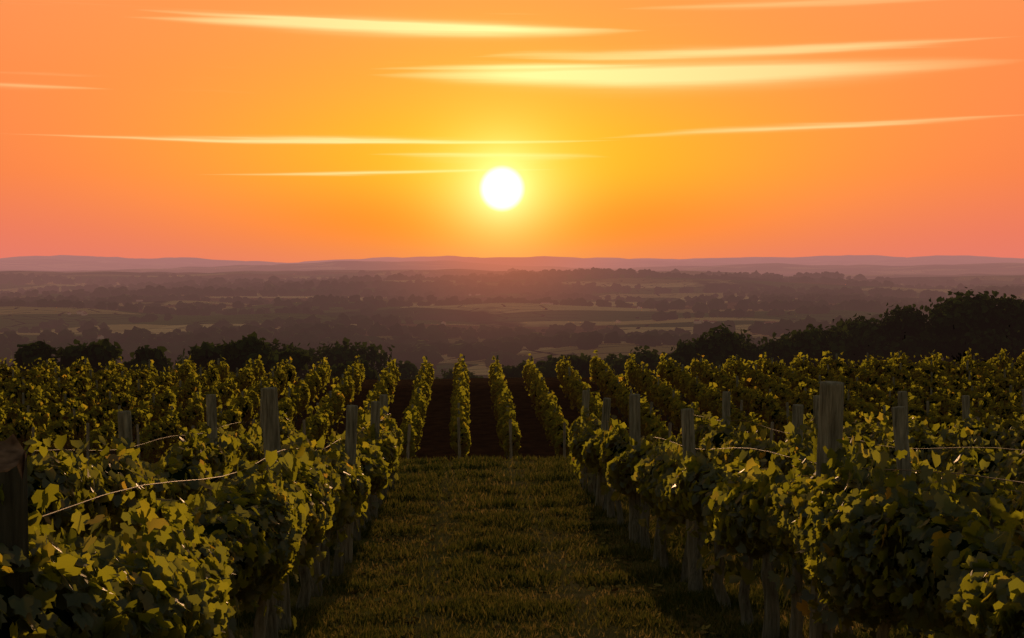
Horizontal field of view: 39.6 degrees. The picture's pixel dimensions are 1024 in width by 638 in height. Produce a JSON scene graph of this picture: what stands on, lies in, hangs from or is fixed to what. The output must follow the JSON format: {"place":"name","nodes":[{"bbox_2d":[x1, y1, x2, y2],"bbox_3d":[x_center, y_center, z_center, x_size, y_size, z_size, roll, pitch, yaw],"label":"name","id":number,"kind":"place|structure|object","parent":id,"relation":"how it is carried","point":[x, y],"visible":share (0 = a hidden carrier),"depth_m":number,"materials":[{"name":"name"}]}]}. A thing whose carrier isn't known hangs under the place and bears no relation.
{"place":"outdoors","nodes":[
{"label":"outdoors","id":0,"kind":"place"},
{"bbox_2d":[280,459,722,637],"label":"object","id":1,"kind":"object","parent":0,"point":[592,588],"visible":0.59,"depth_m":17.94,"materials":[{"name":"green plant"}]},
{"bbox_2d":[0,255,1023,637],"bbox_3d":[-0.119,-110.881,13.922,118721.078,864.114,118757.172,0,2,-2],"label":"terrain","id":2,"kind":"structure","parent":0,"point":[942,269],"depth_m":3233.08,"materials":[{"name":"green plant"}]},
{"bbox_2d":[0,434,28,598],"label":"vineyard end post","id":3,"kind":"object","parent":2,"relation":"on","point":[14,508],"visible":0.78,"depth_m":4.92,"materials":[{"name":"brown wood"}]},
{"bbox_2d":[7,341,63,375],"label":"tree","id":4,"kind":"object","parent":2,"relation":"on","point":[27,354],"visible":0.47,"depth_m":144.77,"materials":[{"name":"green plant"}]},
{"bbox_2d":[54,338,123,373],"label":"tree","id":5,"kind":"object","parent":2,"relation":"on","point":[103,352],"visible":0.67,"depth_m":148.02,"materials":[{"name":"green plant"}]},
{"bbox_2d":[122,345,173,376],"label":"tree","id":6,"kind":"object","parent":2,"relation":"on","point":[143,355],"visible":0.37,"depth_m":152.62,"materials":[{"name":"green plant"}]},
{"bbox_2d":[172,346,193,371],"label":"tree","id":7,"kind":"object","parent":2,"relation":"on","point":[178,362],"visible":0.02,"depth_m":215.31,"materials":[{"name":"green plant"}]},
{"bbox_2d":[177,339,231,379],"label":"tree","id":8,"kind":"object","parent":2,"relation":"on","point":[204,354],"visible":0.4,"depth_m":149.54,"materials":[{"name":"green plant"}]},
{"bbox_2d":[218,331,278,375],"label":"tree","id":9,"kind":"object","parent":2,"relation":"on","point":[237,354],"depth_m":141.58,"materials":[{"name":"green plant"}]},
{"bbox_2d":[266,347,312,377],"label":"tree","id":10,"kind":"object","parent":2,"relation":"on","point":[300,360],"visible":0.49,"depth_m":150.00,"materials":[{"name":"green plant"}]},
{"bbox_2d":[258,338,321,378],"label":"tree","id":11,"kind":"object","parent":2,"relation":"on","point":[299,374],"visible":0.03,"depth_m":213.13,"materials":[{"name":"green plant"}]},
{"bbox_2d":[302,337,397,378],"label":"tree","id":12,"kind":"object","parent":2,"relation":"on","point":[338,353],"visible":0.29,"depth_m":221.68,"materials":[{"name":"green plant"}]},
{"bbox_2d":[331,358,377,379],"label":"tree","id":13,"kind":"object","parent":2,"relation":"on","point":[338,371],"visible":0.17,"depth_m":155.50,"materials":[{"name":"green plant"}]},
{"bbox_2d":[374,359,418,379],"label":"tree","id":14,"kind":"object","parent":2,"relation":"on","point":[407,369],"visible":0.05,"depth_m":230.59,"materials":[{"name":"green plant"}]},
{"bbox_2d":[435,368,482,378],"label":"tree","id":15,"kind":"object","parent":2,"relation":"on","point":[448,375],"visible":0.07,"depth_m":236.75,"materials":[{"name":"green plant"}]},
{"bbox_2d":[0,267,1023,377],"bbox_3d":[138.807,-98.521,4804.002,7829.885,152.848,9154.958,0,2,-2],"label":"distant trees","id":16,"kind":"object","parent":2,"relation":"on","point":[509,343],"visible":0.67,"depth_m":3681.89,"materials":[{"name":"green plant"}]},
{"bbox_2d":[0,361,1023,637],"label":"vine","id":17,"kind":"object","parent":2,"relation":"on","point":[271,624],"depth_m":16.57,"materials":[{"name":"green plant"}]},
{"bbox_2d":[0,348,1023,463],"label":"vine leaves","id":18,"kind":"object","parent":17,"relation":"attached to","point":[46,425],"visible":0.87,"depth_m":72.20,"materials":[{"name":"green plant"}]},
{"bbox_2d":[0,435,1023,637],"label":"vine leaves","id":19,"kind":"object","parent":17,"relation":"attached to","point":[104,590],"visible":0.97,"depth_m":7.63,"materials":[{"name":"green plant"}]},
{"bbox_2d":[23,405,1023,592],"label":"vine leaves","id":20,"kind":"object","parent":17,"relation":"attached to","point":[672,498],"visible":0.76,"depth_m":16.15,"materials":[{"name":"green plant"}]},
{"bbox_2d":[5,351,1023,637],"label":"vineyard posts","id":21,"kind":"object","parent":2,"relation":"on","point":[827,405],"visible":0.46,"depth_m":18.64,"materials":[{"name":"wood"}]},
{"bbox_2d":[502,360,526,377],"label":"tree","id":22,"kind":"object","parent":2,"relation":"on","point":[512,372],"visible":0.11,"depth_m":206.80,"materials":[{"name":"green plant"}]},
{"bbox_2d":[519,364,556,377],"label":"tree","id":23,"kind":"object","parent":2,"relation":"on","point":[547,371],"visible":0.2,"depth_m":196.91,"materials":[{"name":"green plant"}]},
{"bbox_2d":[535,354,601,377],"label":"tree","id":24,"kind":"object","parent":2,"relation":"on","point":[581,365],"visible":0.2,"depth_m":204.42,"materials":[{"name":"green plant"}]},
{"bbox_2d":[569,353,610,369],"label":"tree","id":25,"kind":"object","parent":2,"relation":"on","point":[585,356],"depth_m":219.77,"materials":[{"name":"green plant"}]},
{"bbox_2d":[603,354,620,366],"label":"tree","id":26,"kind":"object","parent":2,"relation":"on","point":[608,359],"visible":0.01,"depth_m":224.42,"materials":[{"name":"green plant"}]},
{"bbox_2d":[610,345,658,376],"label":"tree","id":27,"kind":"object","parent":2,"relation":"on","point":[618,366],"visible":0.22,"depth_m":211.42,"materials":[{"name":"green plant"}]},
{"bbox_2d":[651,344,710,370],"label":"tree","id":28,"kind":"object","parent":2,"relation":"on","point":[676,356],"visible":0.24,"depth_m":199.90,"materials":[{"name":"green plant"}]},
{"bbox_2d":[671,323,751,373],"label":"tree","id":29,"kind":"object","parent":2,"relation":"on","point":[719,347],"visible":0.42,"depth_m":199.66,"materials":[{"name":"green plant"}]},
{"bbox_2d":[737,328,765,369],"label":"tree","id":30,"kind":"object","parent":2,"relation":"on","point":[746,341],"visible":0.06,"depth_m":215.05,"materials":[{"name":"green plant"}]},
{"bbox_2d":[745,332,793,369],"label":"tree","id":31,"kind":"object","parent":2,"relation":"on","point":[768,348],"visible":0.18,"depth_m":211.76,"materials":[{"name":"green plant"}]},
{"bbox_2d":[773,324,854,368],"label":"tree","id":32,"kind":"object","parent":2,"relation":"on","point":[811,343],"visible":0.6,"depth_m":206.17,"materials":[{"name":"green plant"}]},
{"bbox_2d":[794,325,863,360],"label":"tree","id":33,"kind":"object","parent":2,"relation":"on","point":[838,337],"visible":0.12,"depth_m":212.71,"materials":[{"name":"green plant"}]},
{"bbox_2d":[825,313,888,367],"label":"tree","id":34,"kind":"object","parent":2,"relation":"on","point":[840,323],"depth_m":221.00,"materials":[{"name":"green plant"}]},
{"bbox_2d":[842,303,935,365],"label":"tree","id":35,"kind":"object","parent":2,"relation":"on","point":[899,322],"depth_m":214.72,"materials":[{"name":"green plant"}]},
{"bbox_2d":[934,351,978,366],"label":"tree","id":36,"kind":"object","parent":2,"relation":"on","point":[951,359],"visible":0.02,"depth_m":221.58,"materials":[{"name":"green plant"}]},
{"bbox_2d":[919,287,1010,363],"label":"tree","id":37,"kind":"object","parent":2,"relation":"on","point":[940,331],"depth_m":200.49,"materials":[{"name":"green plant"}]},
{"bbox_2d":[929,293,1023,366],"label":"tree","id":38,"kind":"object","parent":2,"relation":"on","point":[1014,307],"depth_m":201.86,"materials":[{"name":"green plant"}]},
{"bbox_2d":[0,0,1023,262],"label":"sky","id":39,"kind":"structure","parent":0,"point":[284,131],"materials":[{"name":"orange"}]},
{"bbox_2d":[28,415,1023,635],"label":"vineyard trellis wires","id":40,"kind":"object","parent":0,"point":[589,416],"visible":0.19,"depth_m":9.60,"materials":[{"name":"grey metal"}]},
{"bbox_2d":[229,453,934,637],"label":"grass path","id":41,"kind":"structure","parent":0,"point":[703,599],"depth_m":17.18,"materials":[{"name":"green plant"}]},
{"bbox_2d":[699,272,778,281],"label":"trees","id":42,"kind":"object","parent":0,"point":[725,276],"depth_m":6269.07,"materials":[{"name":"green plant"}]}
]}

